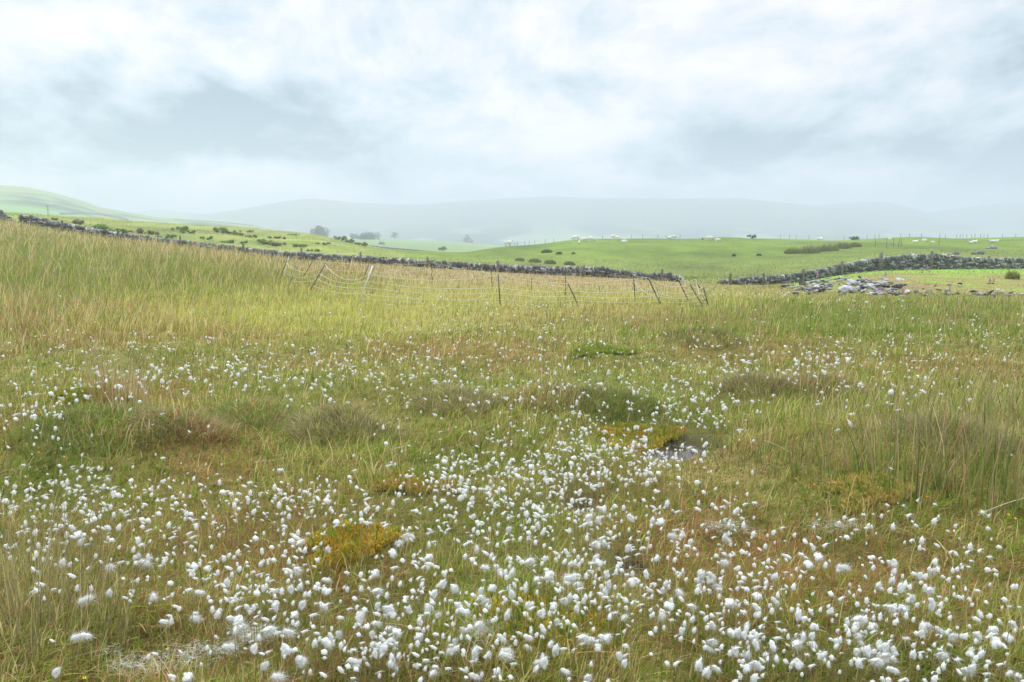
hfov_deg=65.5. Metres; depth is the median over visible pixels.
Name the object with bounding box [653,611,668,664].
cotton grass
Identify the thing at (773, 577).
cotton grass
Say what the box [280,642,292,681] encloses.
cotton grass
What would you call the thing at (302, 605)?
cotton grass
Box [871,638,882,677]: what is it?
cotton grass
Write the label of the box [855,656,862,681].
cotton grass
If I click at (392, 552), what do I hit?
cotton grass
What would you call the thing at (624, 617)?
cotton grass
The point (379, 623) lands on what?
cotton grass
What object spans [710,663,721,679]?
cotton grass
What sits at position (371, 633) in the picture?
cotton grass
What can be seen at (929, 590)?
cotton grass
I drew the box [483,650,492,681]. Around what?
cotton grass
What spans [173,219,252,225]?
drystone wall
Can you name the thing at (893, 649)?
cotton grass
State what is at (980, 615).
cotton grass
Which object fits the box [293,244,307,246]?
shrub
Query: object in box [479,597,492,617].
cotton grass
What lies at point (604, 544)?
cotton grass
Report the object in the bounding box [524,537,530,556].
cotton grass
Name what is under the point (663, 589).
cotton grass
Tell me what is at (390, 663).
cotton grass
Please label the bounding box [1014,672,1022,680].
cotton grass
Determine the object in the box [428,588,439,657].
cotton grass
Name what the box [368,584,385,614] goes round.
cotton grass
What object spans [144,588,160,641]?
cotton grass
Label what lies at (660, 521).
cotton grass
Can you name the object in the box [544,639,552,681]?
cotton grass
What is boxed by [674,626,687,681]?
cotton grass
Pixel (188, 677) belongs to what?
cotton grass
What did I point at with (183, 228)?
shrub
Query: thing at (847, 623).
cotton grass
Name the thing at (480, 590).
cotton grass
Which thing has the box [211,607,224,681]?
cotton grass
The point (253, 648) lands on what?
cotton grass
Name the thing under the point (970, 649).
cotton grass
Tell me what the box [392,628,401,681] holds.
cotton grass
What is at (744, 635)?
cotton grass
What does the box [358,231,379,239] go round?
tree
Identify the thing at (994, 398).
rush clump
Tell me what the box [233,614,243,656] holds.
cotton grass
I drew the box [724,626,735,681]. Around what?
cotton grass
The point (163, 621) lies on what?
cotton grass
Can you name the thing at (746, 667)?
cotton grass
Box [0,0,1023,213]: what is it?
sky
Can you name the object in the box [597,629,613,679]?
cotton grass
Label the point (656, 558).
cotton grass
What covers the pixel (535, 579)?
cotton grass
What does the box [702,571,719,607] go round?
cotton grass
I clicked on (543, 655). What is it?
cotton grass
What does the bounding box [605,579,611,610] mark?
cotton grass
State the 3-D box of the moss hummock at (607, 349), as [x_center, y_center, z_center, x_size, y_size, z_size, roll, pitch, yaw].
[1.287,0.141,11.116,1.088,0.313,0.895,0,7,0]
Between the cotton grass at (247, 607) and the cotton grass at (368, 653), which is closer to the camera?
the cotton grass at (368, 653)
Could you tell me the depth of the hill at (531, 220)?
1692.36 m
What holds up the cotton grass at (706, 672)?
on the ground at (706, 252)
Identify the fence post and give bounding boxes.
[496,260,498,271]
[582,265,585,276]
[729,273,731,284]
[762,273,764,284]
[802,268,804,280]
[840,261,843,274]
[878,252,882,270]
[929,251,932,269]
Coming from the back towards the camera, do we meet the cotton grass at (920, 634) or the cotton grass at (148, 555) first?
the cotton grass at (148, 555)
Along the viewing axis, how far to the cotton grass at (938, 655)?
2.62 m
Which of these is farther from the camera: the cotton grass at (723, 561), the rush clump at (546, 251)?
the rush clump at (546, 251)
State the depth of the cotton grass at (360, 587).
3.00 m
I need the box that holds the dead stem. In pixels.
[978,498,1023,515]
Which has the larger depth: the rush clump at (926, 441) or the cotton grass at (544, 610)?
the rush clump at (926, 441)
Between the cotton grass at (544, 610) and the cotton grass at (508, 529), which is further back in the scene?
the cotton grass at (508, 529)
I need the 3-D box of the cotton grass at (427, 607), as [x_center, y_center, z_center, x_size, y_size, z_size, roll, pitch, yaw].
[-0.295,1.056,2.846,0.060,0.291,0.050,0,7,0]
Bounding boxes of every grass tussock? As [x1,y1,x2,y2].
[5,398,196,456]
[117,402,245,443]
[191,393,319,432]
[273,398,413,444]
[402,382,514,414]
[494,376,601,411]
[553,380,675,422]
[660,324,751,350]
[707,366,797,395]
[779,370,880,395]
[870,406,1021,457]
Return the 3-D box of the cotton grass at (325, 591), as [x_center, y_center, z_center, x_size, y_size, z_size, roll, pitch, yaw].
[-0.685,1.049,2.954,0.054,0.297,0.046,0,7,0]
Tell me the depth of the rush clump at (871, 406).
6.13 m
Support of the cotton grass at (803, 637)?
on the ground at (706, 252)
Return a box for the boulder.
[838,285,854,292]
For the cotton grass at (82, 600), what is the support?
on the ground at (706, 252)
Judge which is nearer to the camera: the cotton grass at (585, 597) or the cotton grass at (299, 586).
the cotton grass at (585, 597)
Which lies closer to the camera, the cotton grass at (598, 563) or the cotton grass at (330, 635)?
the cotton grass at (330, 635)
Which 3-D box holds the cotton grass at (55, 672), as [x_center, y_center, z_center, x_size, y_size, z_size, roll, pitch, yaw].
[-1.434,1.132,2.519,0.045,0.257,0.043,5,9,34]
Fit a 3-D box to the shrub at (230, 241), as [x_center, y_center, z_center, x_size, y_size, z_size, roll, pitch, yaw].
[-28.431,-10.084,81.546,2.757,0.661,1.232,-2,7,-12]
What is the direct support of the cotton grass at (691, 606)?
on the ground at (706, 252)
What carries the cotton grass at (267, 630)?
on the ground at (706, 252)
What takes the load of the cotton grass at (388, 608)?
on the ground at (706, 252)
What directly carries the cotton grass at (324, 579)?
on the ground at (706, 252)
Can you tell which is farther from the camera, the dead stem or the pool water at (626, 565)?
the dead stem
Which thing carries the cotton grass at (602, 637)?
on the ground at (706, 252)
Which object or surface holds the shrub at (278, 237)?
on the ground at (706, 252)
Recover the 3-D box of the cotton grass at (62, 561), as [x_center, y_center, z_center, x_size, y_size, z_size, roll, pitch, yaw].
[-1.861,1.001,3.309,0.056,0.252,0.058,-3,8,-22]
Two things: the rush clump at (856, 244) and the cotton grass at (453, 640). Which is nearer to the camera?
the cotton grass at (453, 640)
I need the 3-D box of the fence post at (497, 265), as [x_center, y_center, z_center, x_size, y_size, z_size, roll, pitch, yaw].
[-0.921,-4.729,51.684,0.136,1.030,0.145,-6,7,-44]
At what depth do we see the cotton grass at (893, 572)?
3.25 m
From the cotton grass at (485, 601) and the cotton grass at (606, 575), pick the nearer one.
the cotton grass at (485, 601)
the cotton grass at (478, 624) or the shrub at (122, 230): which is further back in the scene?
the shrub at (122, 230)
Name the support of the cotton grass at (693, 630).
on the ground at (706, 252)
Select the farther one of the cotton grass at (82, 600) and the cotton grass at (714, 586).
the cotton grass at (714, 586)
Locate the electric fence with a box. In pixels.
[279,256,707,306]
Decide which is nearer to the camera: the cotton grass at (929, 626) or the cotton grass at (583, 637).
the cotton grass at (583, 637)
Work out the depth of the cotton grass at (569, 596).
2.84 m
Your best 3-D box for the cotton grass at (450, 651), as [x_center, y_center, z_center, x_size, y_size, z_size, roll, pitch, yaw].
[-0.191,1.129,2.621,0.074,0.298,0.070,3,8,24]
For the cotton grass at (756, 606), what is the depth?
2.87 m
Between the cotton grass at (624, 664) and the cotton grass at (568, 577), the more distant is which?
the cotton grass at (568, 577)
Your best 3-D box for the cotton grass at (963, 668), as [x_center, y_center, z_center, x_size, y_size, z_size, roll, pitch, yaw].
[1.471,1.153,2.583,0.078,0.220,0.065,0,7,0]
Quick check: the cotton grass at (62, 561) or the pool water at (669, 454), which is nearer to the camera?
the cotton grass at (62, 561)
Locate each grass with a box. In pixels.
[0,266,1023,681]
[50,667,59,681]
[57,558,66,606]
[68,628,92,681]
[72,530,83,582]
[75,537,84,587]
[76,592,97,652]
[78,632,94,681]
[102,563,116,597]
[106,587,113,628]
[135,556,154,587]
[143,553,150,604]
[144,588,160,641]
[158,618,173,680]
[182,671,194,681]
[186,614,206,646]
[191,589,206,650]
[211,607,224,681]
[220,641,238,679]
[223,574,230,621]
[224,615,234,671]
[232,625,238,681]
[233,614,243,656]
[233,619,247,670]
[236,621,243,671]
[241,604,250,635]
[248,642,258,677]
[255,633,261,681]
[257,559,263,611]
[260,622,280,681]
[260,660,269,681]
[270,603,279,660]
[270,667,288,681]
[278,626,298,670]
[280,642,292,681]
[281,641,291,681]
[286,584,293,643]
[289,611,299,673]
[290,620,300,681]
[292,564,305,601]
[294,652,305,681]
[295,538,305,598]
[295,598,306,654]
[296,582,302,642]
[300,590,306,639]
[312,637,317,681]
[318,577,333,626]
[318,603,328,676]
[319,637,332,674]
[321,586,330,656]
[322,636,330,681]
[323,546,329,575]
[325,632,334,659]
[335,628,343,676]
[346,655,360,674]
[355,609,365,680]
[355,610,361,658]
[356,585,362,638]
[359,609,366,674]
[366,641,377,678]
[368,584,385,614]
[368,619,381,658]
[369,630,375,678]
[370,568,380,604]
[372,650,379,681]
[373,601,382,660]
[377,644,388,677]
[379,603,396,681]
[381,626,397,658]
[384,637,398,666]
[385,610,396,654]
[388,549,398,603]
[388,652,394,680]
[388,658,392,681]
[391,665,398,681]
[392,537,406,588]
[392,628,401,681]
[396,651,401,681]
[398,580,402,615]
[399,530,413,581]
[404,605,411,650]
[410,632,424,668]
[419,581,424,631]
[423,554,432,596]
[424,603,431,644]
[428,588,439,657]
[428,669,439,681]
[431,611,441,658]
[436,579,446,658]
[443,642,460,680]
[447,582,458,643]
[451,584,458,631]
[452,638,459,677]
[453,607,471,674]
[454,600,462,656]
[460,624,469,681]
[468,616,484,681]
[468,671,481,680]
[471,645,478,667]
[473,593,486,638]
[474,543,480,592]
[475,626,483,681]
[478,564,488,594]
[478,585,484,619]
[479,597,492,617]
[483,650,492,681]
[486,552,493,590]
[487,584,496,596]
[493,667,500,680]
[494,648,523,681]
[495,645,512,681]
[496,567,503,606]
[497,634,508,665]
[504,526,513,550]
[504,608,510,661]
[506,566,515,609]
[507,587,515,643]
[519,633,534,681]
[520,554,536,592]
[521,583,528,653]
[522,600,532,673]
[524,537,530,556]
[524,643,532,673]
[530,574,541,602]
[530,659,539,679]
[531,609,542,674]
[533,665,538,681]
[534,521,539,555]
[536,608,546,640]
[537,529,544,575]
[538,622,545,681]
[539,653,545,681]
[544,571,553,611]
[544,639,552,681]
[548,602,558,662]
[550,618,560,662]
[551,642,560,681]
[557,557,566,608]
[557,596,572,629]
[558,569,582,627]
[558,666,570,680]
[563,560,574,606]
[564,592,572,657]
[565,526,570,558]
[567,580,582,607]
[572,631,590,681]
[573,603,580,660]
[580,593,587,668]
[581,512,593,568]
[583,673,592,681]
[585,636,595,675]
[586,539,605,591]
[588,551,600,600]
[590,643,601,672]
[592,515,604,567]
[594,506,606,539]
[594,557,602,609]
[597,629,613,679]
[597,632,609,681]
[599,539,606,576]
[601,586,607,615]
[603,570,609,626]
[604,613,612,671]
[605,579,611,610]
[615,649,622,680]
[616,612,630,646]
[621,658,626,681]
[622,542,630,583]
[624,513,631,556]
[625,578,636,612]
[647,516,655,566]
[648,553,659,625]
[653,518,664,575]
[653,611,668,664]
[656,586,666,634]
[658,579,668,640]
[661,600,674,671]
[663,531,678,563]
[671,589,685,636]
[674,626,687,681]
[682,601,698,627]
[685,615,696,654]
[685,625,696,681]
[691,582,701,616]
[694,569,705,625]
[694,659,704,681]
[695,575,704,612]
[699,635,719,681]
[701,665,711,680]
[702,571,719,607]
[703,623,717,677]
[703,645,714,669]
[704,576,714,616]
[708,583,722,612]
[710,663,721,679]
[713,556,731,619]
[717,532,728,590]
[719,598,735,666]
[721,537,731,576]
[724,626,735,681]
[727,626,744,681]
[730,644,739,681]
[737,630,747,674]
[741,663,751,681]
[744,648,751,681]
[745,659,754,681]
[747,631,759,680]
[748,591,763,634]
[749,601,762,644]
[749,610,761,680]
[751,660,761,674]
[752,638,760,674]
[758,580,767,638]
[760,652,768,681]
[767,572,775,614]
[767,597,780,625]
[767,638,777,681]
[774,655,780,681]
[787,659,797,681]
[789,635,803,679]
[792,608,805,678]
[793,657,804,681]
[800,559,812,601]
[800,630,806,681]
[802,629,814,677]
[806,641,819,678]
[809,550,824,595]
[812,653,822,681]
[819,649,830,679]
[826,604,833,650]
[828,562,852,632]
[831,564,840,603]
[832,643,838,679]
[839,618,850,668]
[843,611,872,679]
[846,620,861,680]
[850,630,870,672]
[852,648,859,680]
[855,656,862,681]
[859,644,873,681]
[865,621,877,644]
[865,650,887,681]
[871,581,882,621]
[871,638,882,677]
[876,649,892,681]
[878,602,897,666]
[878,638,889,681]
[882,576,897,623]
[884,560,896,581]
[884,665,902,676]
[886,568,896,601]
[887,644,896,676]
[890,601,910,652]
[892,579,907,645]
[902,594,918,649]
[908,649,918,678]
[910,630,924,681]
[911,568,923,605]
[913,618,927,681]
[914,585,936,660]
[919,595,936,661]
[919,621,934,670]
[925,568,935,594]
[926,604,935,619]
[926,626,944,671]
[929,644,951,681]
[943,633,959,676]
[959,666,973,681]
[963,645,974,681]
[966,661,979,681]
[969,631,983,678]
[974,608,983,644]
[975,648,984,681]
[982,626,998,667]
[984,636,1002,679]
[998,632,1013,678]
[1000,618,1017,681]
[1004,669,1012,681]
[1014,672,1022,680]
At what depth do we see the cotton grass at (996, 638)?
2.72 m
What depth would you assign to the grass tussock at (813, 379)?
8.01 m
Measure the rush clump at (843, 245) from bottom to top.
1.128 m
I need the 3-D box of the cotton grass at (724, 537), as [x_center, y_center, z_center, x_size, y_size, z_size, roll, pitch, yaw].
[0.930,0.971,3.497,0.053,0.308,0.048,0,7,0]
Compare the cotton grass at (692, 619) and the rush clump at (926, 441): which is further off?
the rush clump at (926, 441)
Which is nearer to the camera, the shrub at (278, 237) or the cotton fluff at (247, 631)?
the cotton fluff at (247, 631)
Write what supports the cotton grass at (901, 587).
on the ground at (706, 252)
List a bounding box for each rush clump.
[528,258,541,262]
[541,249,551,252]
[544,259,556,263]
[564,261,575,264]
[664,369,745,415]
[747,415,829,478]
[784,247,799,253]
[789,406,899,485]
[796,244,821,253]
[807,382,943,424]
[816,243,838,251]
[827,376,980,513]
[834,241,851,248]
[850,242,861,246]
[863,362,1023,505]
[907,386,1023,522]
[939,370,1023,429]
[946,363,1023,483]
[1004,268,1020,279]
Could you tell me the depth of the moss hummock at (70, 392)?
6.83 m
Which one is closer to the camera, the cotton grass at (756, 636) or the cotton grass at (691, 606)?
the cotton grass at (756, 636)
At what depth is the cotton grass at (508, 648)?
2.63 m
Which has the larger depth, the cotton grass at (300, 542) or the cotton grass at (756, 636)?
the cotton grass at (300, 542)
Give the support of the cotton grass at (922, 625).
on the ground at (706, 252)
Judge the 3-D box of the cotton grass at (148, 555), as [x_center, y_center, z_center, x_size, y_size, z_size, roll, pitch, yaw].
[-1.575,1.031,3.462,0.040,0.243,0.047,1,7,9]
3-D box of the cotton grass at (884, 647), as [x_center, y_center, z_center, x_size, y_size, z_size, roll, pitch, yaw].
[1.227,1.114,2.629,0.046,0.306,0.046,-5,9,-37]
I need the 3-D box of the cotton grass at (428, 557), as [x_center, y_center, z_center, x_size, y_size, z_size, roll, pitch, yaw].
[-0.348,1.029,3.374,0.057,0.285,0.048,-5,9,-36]
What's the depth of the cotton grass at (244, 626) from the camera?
2.89 m
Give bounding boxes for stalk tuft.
[0,445,159,608]
[0,481,172,681]
[70,335,162,408]
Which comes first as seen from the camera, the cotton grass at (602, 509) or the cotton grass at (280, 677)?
the cotton grass at (280, 677)
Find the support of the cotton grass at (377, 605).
on the ground at (706, 252)
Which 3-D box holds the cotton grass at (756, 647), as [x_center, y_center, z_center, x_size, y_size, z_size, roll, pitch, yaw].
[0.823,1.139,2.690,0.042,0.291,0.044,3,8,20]
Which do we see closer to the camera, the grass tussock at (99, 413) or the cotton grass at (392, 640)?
the cotton grass at (392, 640)
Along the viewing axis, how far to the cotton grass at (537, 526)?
3.87 m
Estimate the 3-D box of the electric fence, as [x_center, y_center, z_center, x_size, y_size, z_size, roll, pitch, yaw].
[-1.818,-2.012,26.456,14.022,1.442,13.029,0,7,0]
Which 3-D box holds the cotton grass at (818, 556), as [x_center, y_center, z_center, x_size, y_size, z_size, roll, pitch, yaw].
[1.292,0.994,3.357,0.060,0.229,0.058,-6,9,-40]
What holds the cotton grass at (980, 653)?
on the ground at (706, 252)
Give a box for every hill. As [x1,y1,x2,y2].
[0,185,279,230]
[130,201,1023,237]
[154,196,996,245]
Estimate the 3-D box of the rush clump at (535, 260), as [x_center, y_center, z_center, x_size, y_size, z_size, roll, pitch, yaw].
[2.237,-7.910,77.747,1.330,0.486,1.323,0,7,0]
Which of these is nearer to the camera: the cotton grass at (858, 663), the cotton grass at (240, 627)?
the cotton grass at (858, 663)
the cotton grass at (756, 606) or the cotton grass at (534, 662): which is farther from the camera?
the cotton grass at (756, 606)
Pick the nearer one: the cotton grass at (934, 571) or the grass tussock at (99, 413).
the cotton grass at (934, 571)
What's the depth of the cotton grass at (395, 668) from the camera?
2.71 m
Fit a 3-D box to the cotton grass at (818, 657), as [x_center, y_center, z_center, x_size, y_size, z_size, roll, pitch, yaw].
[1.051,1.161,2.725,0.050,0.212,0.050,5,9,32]
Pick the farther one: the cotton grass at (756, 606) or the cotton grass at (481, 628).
the cotton grass at (756, 606)
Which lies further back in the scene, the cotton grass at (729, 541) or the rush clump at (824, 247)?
the rush clump at (824, 247)
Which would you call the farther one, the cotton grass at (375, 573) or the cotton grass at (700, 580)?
the cotton grass at (375, 573)
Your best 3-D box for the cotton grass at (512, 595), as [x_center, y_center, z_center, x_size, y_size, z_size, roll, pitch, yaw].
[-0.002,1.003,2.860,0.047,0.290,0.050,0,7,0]
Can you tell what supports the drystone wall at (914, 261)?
on the ground at (706, 252)
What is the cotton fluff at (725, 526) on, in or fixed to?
on the ground at (706, 252)
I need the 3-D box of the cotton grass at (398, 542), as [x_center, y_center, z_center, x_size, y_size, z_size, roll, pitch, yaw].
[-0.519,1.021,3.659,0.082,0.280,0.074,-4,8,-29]
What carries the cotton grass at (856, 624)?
on the ground at (706, 252)
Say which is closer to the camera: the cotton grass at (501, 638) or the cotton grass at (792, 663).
the cotton grass at (792, 663)
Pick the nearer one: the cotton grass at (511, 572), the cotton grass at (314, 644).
the cotton grass at (314, 644)
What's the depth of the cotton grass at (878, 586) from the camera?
3.04 m
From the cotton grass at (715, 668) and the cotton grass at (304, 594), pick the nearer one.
the cotton grass at (715, 668)
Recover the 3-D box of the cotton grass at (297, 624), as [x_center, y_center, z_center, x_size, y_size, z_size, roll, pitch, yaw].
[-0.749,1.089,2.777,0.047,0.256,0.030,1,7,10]
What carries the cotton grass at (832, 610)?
on the ground at (706, 252)
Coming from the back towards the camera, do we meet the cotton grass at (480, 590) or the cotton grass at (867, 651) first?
the cotton grass at (480, 590)
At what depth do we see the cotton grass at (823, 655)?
2.60 m
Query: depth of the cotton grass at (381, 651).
2.66 m
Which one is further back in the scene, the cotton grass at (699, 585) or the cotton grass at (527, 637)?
the cotton grass at (699, 585)
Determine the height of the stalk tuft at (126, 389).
0.743 m
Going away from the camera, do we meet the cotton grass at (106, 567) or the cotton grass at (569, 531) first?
the cotton grass at (106, 567)
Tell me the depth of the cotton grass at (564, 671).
2.56 m
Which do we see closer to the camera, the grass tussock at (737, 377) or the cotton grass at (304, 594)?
the cotton grass at (304, 594)
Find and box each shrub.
[71,219,84,224]
[95,224,108,229]
[108,228,128,232]
[128,228,150,233]
[155,234,176,238]
[171,226,188,230]
[178,230,195,232]
[212,227,226,232]
[220,239,246,243]
[256,239,273,244]
[267,236,286,238]
[270,242,285,245]
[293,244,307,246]
[333,236,346,240]
[354,242,367,245]
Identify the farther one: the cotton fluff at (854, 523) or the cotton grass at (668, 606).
the cotton fluff at (854, 523)
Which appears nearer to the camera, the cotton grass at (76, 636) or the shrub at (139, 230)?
the cotton grass at (76, 636)
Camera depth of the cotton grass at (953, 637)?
2.68 m
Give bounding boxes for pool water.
[566,504,589,512]
[610,561,643,578]
[644,443,702,461]
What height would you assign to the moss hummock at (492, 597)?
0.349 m
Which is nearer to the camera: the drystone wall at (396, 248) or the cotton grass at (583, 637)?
the cotton grass at (583, 637)
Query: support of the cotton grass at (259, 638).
on the ground at (706, 252)
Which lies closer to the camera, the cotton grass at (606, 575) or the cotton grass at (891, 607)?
the cotton grass at (891, 607)
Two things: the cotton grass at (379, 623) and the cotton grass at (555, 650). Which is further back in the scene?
the cotton grass at (379, 623)
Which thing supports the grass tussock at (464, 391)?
on the ground at (706, 252)
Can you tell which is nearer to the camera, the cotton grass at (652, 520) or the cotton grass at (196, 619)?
the cotton grass at (196, 619)
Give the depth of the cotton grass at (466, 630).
2.73 m
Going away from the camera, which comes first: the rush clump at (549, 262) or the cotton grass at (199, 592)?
the cotton grass at (199, 592)
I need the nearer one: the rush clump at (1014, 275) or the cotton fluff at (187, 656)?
the cotton fluff at (187, 656)
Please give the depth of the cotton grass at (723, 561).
3.26 m
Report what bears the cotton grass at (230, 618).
on the ground at (706, 252)
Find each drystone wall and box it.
[0,210,686,281]
[59,212,127,219]
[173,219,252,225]
[369,245,424,250]
[717,253,1023,284]
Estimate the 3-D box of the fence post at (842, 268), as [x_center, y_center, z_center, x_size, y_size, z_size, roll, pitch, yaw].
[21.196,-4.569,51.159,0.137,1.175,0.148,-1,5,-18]
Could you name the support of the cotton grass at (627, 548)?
on the ground at (706, 252)
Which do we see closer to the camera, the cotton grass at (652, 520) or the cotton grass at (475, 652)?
the cotton grass at (475, 652)
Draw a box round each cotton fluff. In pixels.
[95,638,205,680]
[172,636,241,664]
[222,614,272,644]
[448,613,502,650]
[706,515,758,540]
[807,517,856,536]
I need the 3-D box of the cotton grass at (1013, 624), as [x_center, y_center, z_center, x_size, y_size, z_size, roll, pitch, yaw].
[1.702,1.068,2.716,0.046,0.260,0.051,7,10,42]
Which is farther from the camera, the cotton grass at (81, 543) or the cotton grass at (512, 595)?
the cotton grass at (81, 543)
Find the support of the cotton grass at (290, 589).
on the ground at (706, 252)
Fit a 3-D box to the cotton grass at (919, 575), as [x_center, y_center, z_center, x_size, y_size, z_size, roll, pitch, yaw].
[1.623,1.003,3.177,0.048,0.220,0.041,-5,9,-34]
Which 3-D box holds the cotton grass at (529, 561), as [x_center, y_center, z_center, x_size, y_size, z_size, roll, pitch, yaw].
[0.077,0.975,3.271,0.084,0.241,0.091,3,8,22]
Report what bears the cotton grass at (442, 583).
on the ground at (706, 252)
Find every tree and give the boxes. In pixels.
[310,225,329,236]
[350,233,358,238]
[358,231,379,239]
[390,232,398,238]
[462,235,472,242]
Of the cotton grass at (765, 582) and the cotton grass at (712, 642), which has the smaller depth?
the cotton grass at (712, 642)
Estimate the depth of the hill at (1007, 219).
2180.50 m
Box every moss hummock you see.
[47,379,141,408]
[295,513,413,570]
[372,464,477,494]
[459,572,646,681]
[468,592,587,677]
[569,339,642,356]
[594,418,691,452]
[827,463,914,514]
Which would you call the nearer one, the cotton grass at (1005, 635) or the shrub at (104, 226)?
the cotton grass at (1005, 635)
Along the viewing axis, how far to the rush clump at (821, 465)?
4.97 m
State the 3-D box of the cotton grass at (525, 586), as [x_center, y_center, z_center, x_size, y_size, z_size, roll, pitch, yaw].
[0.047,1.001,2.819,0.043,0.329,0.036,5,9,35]
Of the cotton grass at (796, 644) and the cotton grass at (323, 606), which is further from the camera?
the cotton grass at (323, 606)
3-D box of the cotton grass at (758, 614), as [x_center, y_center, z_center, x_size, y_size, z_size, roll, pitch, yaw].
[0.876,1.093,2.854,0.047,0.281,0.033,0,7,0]
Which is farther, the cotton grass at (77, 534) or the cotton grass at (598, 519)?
the cotton grass at (598, 519)
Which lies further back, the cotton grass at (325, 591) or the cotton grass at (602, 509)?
the cotton grass at (602, 509)
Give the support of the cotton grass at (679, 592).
on the ground at (706, 252)
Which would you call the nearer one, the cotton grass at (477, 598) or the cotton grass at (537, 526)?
the cotton grass at (477, 598)
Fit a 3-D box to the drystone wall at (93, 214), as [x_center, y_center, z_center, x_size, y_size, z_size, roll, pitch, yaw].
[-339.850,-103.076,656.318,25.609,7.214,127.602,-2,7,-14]
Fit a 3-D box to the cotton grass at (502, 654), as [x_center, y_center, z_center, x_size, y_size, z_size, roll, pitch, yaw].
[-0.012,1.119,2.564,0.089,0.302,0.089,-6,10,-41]
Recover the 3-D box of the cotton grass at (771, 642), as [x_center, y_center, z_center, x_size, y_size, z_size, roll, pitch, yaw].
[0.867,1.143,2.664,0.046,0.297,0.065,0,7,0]
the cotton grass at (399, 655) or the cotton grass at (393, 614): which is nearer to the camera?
the cotton grass at (399, 655)
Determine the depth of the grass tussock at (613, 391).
7.22 m
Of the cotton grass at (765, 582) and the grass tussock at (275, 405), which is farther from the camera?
the grass tussock at (275, 405)
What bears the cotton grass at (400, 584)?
on the ground at (706, 252)
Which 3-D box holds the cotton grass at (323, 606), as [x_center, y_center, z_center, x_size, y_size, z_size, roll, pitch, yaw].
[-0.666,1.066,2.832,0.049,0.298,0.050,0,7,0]
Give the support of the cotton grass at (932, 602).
on the ground at (706, 252)
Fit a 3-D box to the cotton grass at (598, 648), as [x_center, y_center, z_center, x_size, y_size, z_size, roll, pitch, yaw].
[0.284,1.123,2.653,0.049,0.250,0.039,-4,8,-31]
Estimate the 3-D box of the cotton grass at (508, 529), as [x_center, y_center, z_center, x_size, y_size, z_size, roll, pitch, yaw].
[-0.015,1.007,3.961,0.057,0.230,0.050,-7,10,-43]
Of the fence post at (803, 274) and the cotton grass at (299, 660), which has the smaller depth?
the cotton grass at (299, 660)
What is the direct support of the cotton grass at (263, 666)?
on the ground at (706, 252)
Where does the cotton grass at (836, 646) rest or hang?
on the ground at (706, 252)
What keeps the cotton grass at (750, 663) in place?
on the ground at (706, 252)
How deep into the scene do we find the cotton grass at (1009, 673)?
2.53 m
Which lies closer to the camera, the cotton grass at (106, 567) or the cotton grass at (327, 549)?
the cotton grass at (106, 567)
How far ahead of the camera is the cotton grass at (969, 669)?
2.53 m
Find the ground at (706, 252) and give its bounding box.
[0,212,1023,681]
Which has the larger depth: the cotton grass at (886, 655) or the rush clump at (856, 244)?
the rush clump at (856, 244)
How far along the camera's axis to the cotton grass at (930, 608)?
2.82 m
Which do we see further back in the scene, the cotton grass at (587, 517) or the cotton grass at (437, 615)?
the cotton grass at (587, 517)
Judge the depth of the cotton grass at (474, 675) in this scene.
2.58 m
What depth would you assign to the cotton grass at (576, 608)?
2.78 m
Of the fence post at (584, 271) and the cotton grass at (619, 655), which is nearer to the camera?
the cotton grass at (619, 655)
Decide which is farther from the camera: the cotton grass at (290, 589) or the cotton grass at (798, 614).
the cotton grass at (290, 589)
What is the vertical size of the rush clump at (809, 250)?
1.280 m
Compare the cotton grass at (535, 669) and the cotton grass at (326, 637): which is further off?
the cotton grass at (326, 637)
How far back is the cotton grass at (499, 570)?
3.11 m
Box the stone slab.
[891,283,903,287]
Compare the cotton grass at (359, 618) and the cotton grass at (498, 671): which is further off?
the cotton grass at (359, 618)
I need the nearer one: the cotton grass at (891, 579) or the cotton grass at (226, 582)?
the cotton grass at (891, 579)
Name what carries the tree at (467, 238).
on the ground at (706, 252)
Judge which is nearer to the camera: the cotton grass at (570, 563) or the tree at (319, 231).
the cotton grass at (570, 563)
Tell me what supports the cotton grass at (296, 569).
on the ground at (706, 252)
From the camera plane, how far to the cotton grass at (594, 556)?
3.33 m
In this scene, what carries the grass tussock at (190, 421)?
on the ground at (706, 252)
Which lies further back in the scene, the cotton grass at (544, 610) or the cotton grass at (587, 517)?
the cotton grass at (587, 517)
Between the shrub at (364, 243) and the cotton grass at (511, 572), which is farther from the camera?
the shrub at (364, 243)
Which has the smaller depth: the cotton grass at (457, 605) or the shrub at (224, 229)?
the cotton grass at (457, 605)
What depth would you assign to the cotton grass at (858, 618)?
2.77 m
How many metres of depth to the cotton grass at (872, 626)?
2.84 m
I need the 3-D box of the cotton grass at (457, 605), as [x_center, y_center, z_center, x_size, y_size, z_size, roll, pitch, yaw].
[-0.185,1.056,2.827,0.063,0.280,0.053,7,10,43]
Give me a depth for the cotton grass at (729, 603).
2.90 m
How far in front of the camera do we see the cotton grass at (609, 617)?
2.83 m
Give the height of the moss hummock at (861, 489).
0.329 m
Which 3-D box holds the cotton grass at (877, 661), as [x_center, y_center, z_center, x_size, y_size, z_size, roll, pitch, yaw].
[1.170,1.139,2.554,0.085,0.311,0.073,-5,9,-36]
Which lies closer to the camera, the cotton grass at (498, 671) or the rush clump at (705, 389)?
the cotton grass at (498, 671)
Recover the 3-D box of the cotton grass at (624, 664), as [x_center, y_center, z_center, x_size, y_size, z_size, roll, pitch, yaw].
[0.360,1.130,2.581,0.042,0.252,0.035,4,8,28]
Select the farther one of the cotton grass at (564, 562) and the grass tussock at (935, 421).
the grass tussock at (935, 421)

